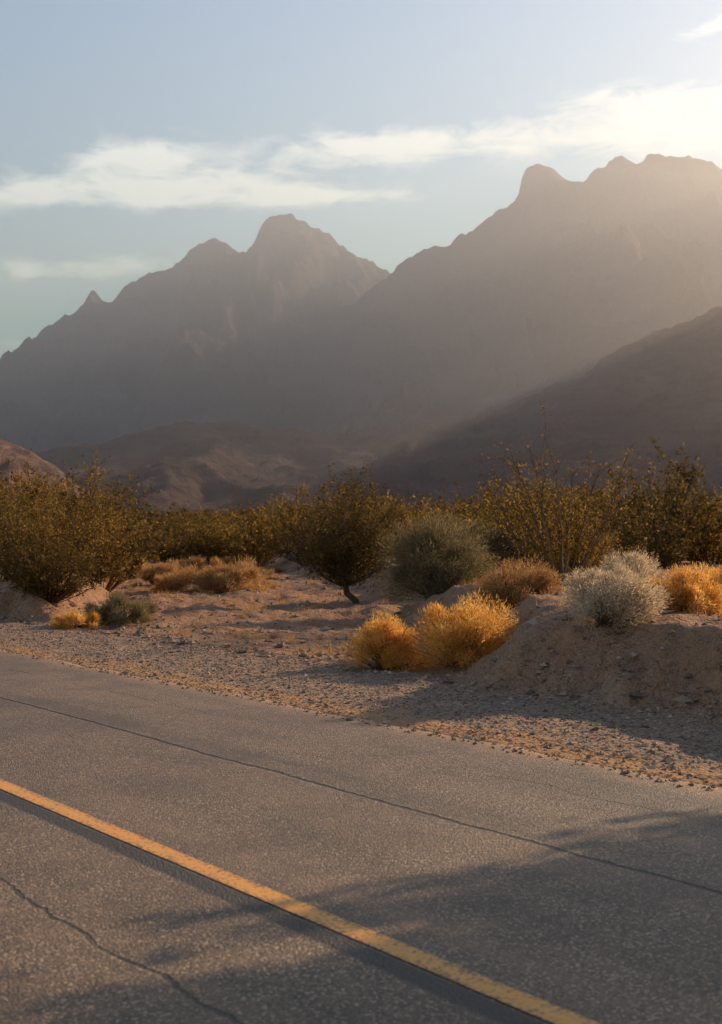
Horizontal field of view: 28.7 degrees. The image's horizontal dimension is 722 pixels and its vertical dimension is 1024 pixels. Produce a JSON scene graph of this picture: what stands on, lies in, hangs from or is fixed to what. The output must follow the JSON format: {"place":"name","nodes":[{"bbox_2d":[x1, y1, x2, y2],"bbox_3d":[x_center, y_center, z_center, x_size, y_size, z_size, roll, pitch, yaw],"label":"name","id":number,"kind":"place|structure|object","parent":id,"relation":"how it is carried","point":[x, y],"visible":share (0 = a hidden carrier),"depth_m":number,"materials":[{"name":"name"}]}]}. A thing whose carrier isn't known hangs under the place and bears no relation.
{"place":"outdoors","nodes":[
{"label":"outdoors","id":0,"kind":"place"},
{"bbox_2d":[0,439,101,507],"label":"rocky hill","id":1,"kind":"structure","parent":0,"point":[17,454],"depth_m":588.74,"materials":[{"name":"brown stone"}]},
{"bbox_2d":[0,649,721,1023],"bbox_3d":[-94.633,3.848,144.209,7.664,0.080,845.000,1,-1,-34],"label":"road","id":2,"kind":"structure","parent":0,"point":[590,891],"depth_m":6.32,"materials":[{"name":"grey asphalt"}]},
{"bbox_2d":[0,779,600,1023],"bbox_3d":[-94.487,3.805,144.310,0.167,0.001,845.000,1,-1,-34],"label":"yellow road line","id":3,"kind":"object","parent":2,"relation":"on","point":[529,1003],"visible":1,"depth_m":5.45,"materials":[{"name":"paint"}]},
{"bbox_2d":[0,153,721,450],"bbox_3d":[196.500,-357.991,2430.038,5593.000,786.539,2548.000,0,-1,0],"label":"mountain range","id":4,"kind":"structure","parent":0,"point":[548,276],"depth_m":2409.07,"materials":[{"name":"grey stone"}]},
{"bbox_2d":[0,550,721,787],"bbox_3d":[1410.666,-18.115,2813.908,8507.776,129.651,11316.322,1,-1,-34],"label":"ground","id":5,"kind":"structure","parent":0,"point":[688,645],"depth_m":13.93,"materials":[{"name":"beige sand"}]},
{"bbox_2d":[0,520,125,603],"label":"creosote bush","id":6,"kind":"object","parent":5,"relation":"on","point":[50,574],"visible":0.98,"depth_m":25.11,"materials":[{"name":"green plant"}]},
{"bbox_2d":[0,448,129,581],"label":"creosote bush","id":7,"kind":"object","parent":5,"relation":"on","point":[45,529],"visible":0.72,"depth_m":26.68,"materials":[{"name":"green plant"}]},
{"bbox_2d":[45,609,101,629],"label":"dry grass tuft","id":8,"kind":"object","parent":5,"relation":"on","point":[91,621],"visible":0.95,"depth_m":22.70,"materials":[{"name":"yellow plant"}]},
{"bbox_2d":[83,588,159,626],"bbox_3d":[-4.062,1.605,23.493,1.403,0.699,1.447,0,-1,0],"label":"sagebrush","id":9,"kind":"object","parent":5,"relation":"on","point":[140,612],"visible":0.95,"depth_m":23.34,"materials":[{"name":"green plant"}]},
{"bbox_2d":[124,553,151,578],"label":"dry grass tuft","id":10,"kind":"object","parent":5,"relation":"on","point":[140,567],"visible":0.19,"depth_m":49.65,"materials":[{"name":"brown plant"}]},
{"bbox_2d":[139,558,188,583],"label":"dry grass tuft","id":11,"kind":"object","parent":5,"relation":"on","point":[159,569],"visible":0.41,"depth_m":40.83,"materials":[{"name":"brown plant"}]},
{"bbox_2d":[175,555,270,593],"bbox_3d":[-3.774,1.663,37.078,2.406,1.198,2.556,0,-1,-23],"label":"dry grass tuft","id":12,"kind":"object","parent":5,"relation":"on","point":[217,577],"visible":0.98,"depth_m":36.66,"materials":[{"name":"brown dry grass"}]},
{"bbox_2d":[281,457,418,603],"bbox_3d":[-0.013,0.443,30.980,3.424,3.370,3.424,0,-1,0],"label":"mesquite tree","id":13,"kind":"object","parent":5,"relation":"on","point":[338,562],"visible":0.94,"depth_m":30.53,"materials":[{"name":"green plant"}]},
{"bbox_2d":[0,436,721,592],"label":"desert scrub","id":14,"kind":"object","parent":5,"relation":"on","point":[201,538],"visible":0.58,"depth_m":40.22,"materials":[{"name":"green plant"}]},
{"bbox_2d":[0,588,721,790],"bbox_3d":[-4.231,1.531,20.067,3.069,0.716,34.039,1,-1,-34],"label":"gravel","id":15,"kind":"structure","parent":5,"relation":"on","point":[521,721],"depth_m":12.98,"materials":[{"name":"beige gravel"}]},
{"bbox_2d":[0,561,721,719],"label":"scattered rocks","id":16,"kind":"object","parent":5,"relation":"on","point":[531,622],"visible":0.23,"depth_m":19.03,"materials":[{"name":"stone"}]},
{"bbox_2d":[339,609,435,670],"bbox_3d":[0.298,1.477,16.209,1.158,0.783,0.999,0,-1,0],"label":"golden rabbitbrush","id":17,"kind":"object","parent":5,"relation":"on","point":[380,637],"visible":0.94,"depth_m":15.98,"materials":[{"name":"yellow plant"}]},
{"bbox_2d":[373,508,499,602],"bbox_3d":[1.498,0.808,25.998,2.692,1.798,2.563,0,-1,0],"label":"sagebrush","id":18,"kind":"object","parent":5,"relation":"on","point":[426,546],"visible":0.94,"depth_m":25.58,"materials":[{"name":"green plant"}]},
{"bbox_2d":[393,587,518,669],"bbox_3d":[1.129,1.312,15.876,1.439,0.941,1.561,0,-1,-26],"label":"golden rabbitbrush","id":19,"kind":"object","parent":5,"relation":"on","point":[458,643],"visible":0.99,"depth_m":15.61,"materials":[{"name":"yellow plant"}]},
{"bbox_2d":[464,553,564,615],"bbox_3d":[1.993,0.962,18.059,1.372,0.950,1.302,0,-1,0],"label":"brown rabbitbrush","id":20,"kind":"object","parent":5,"relation":"on","point":[507,585],"visible":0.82,"depth_m":17.96,"materials":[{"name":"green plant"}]},
{"bbox_2d":[483,508,658,582],"bbox_3d":[3.644,0.614,24.826,2.829,1.478,2.798,0,-1,-4],"label":"creosote bush","id":21,"kind":"object","parent":5,"relation":"on","point":[582,552],"visible":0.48,"depth_m":24.56,"materials":[{"name":"green plant"}]},
{"bbox_2d":[470,401,684,585],"bbox_3d":[3.514,-0.231,23.763,3.064,3.207,3.080,0,-1,-23],"label":"creosote bush","id":22,"kind":"object","parent":5,"relation":"on","point":[558,502],"visible":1,"depth_m":23.61,"materials":[{"name":"green plant"}]},
{"bbox_2d":[558,561,674,629],"bbox_3d":[2.444,0.788,13.489,1.119,0.673,1.266,0,-1,0],"label":"white bursage","id":23,"kind":"object","parent":5,"relation":"on","point":[608,600],"visible":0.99,"depth_m":13.27,"materials":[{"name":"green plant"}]},
{"bbox_2d":[583,543,676,601],"bbox_3d":[2.843,0.699,14.873,1.078,0.738,0.932,0,-1,0],"label":"white bursage","id":24,"kind":"object","parent":5,"relation":"on","point":[642,561],"visible":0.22,"depth_m":14.78,"materials":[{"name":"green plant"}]},
{"bbox_2d":[640,561,721,615],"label":"golden rabbitbrush","id":25,"kind":"object","parent":5,"relation":"on","point":[683,591],"visible":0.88,"depth_m":14.30,"materials":[{"name":"orange plant"}]},
{"bbox_2d":[690,565,721,589],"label":"golden rabbitbrush","id":26,"kind":"object","parent":5,"relation":"on","point":[716,574],"visible":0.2,"depth_m":15.18,"materials":[{"name":"orange plant"}]},
{"bbox_2d":[0,0,721,358],"label":"sky","id":27,"kind":"structure","parent":0,"point":[135,135],"materials":[{"name":"blue"}]},
{"bbox_2d":[33,306,721,518],"bbox_3d":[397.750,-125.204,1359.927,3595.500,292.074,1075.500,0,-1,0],"label":"foothill","id":28,"kind":"structure","parent":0,"point":[664,385],"depth_m":1237.31,"materials":[{"name":"brown stone"}]}
]}

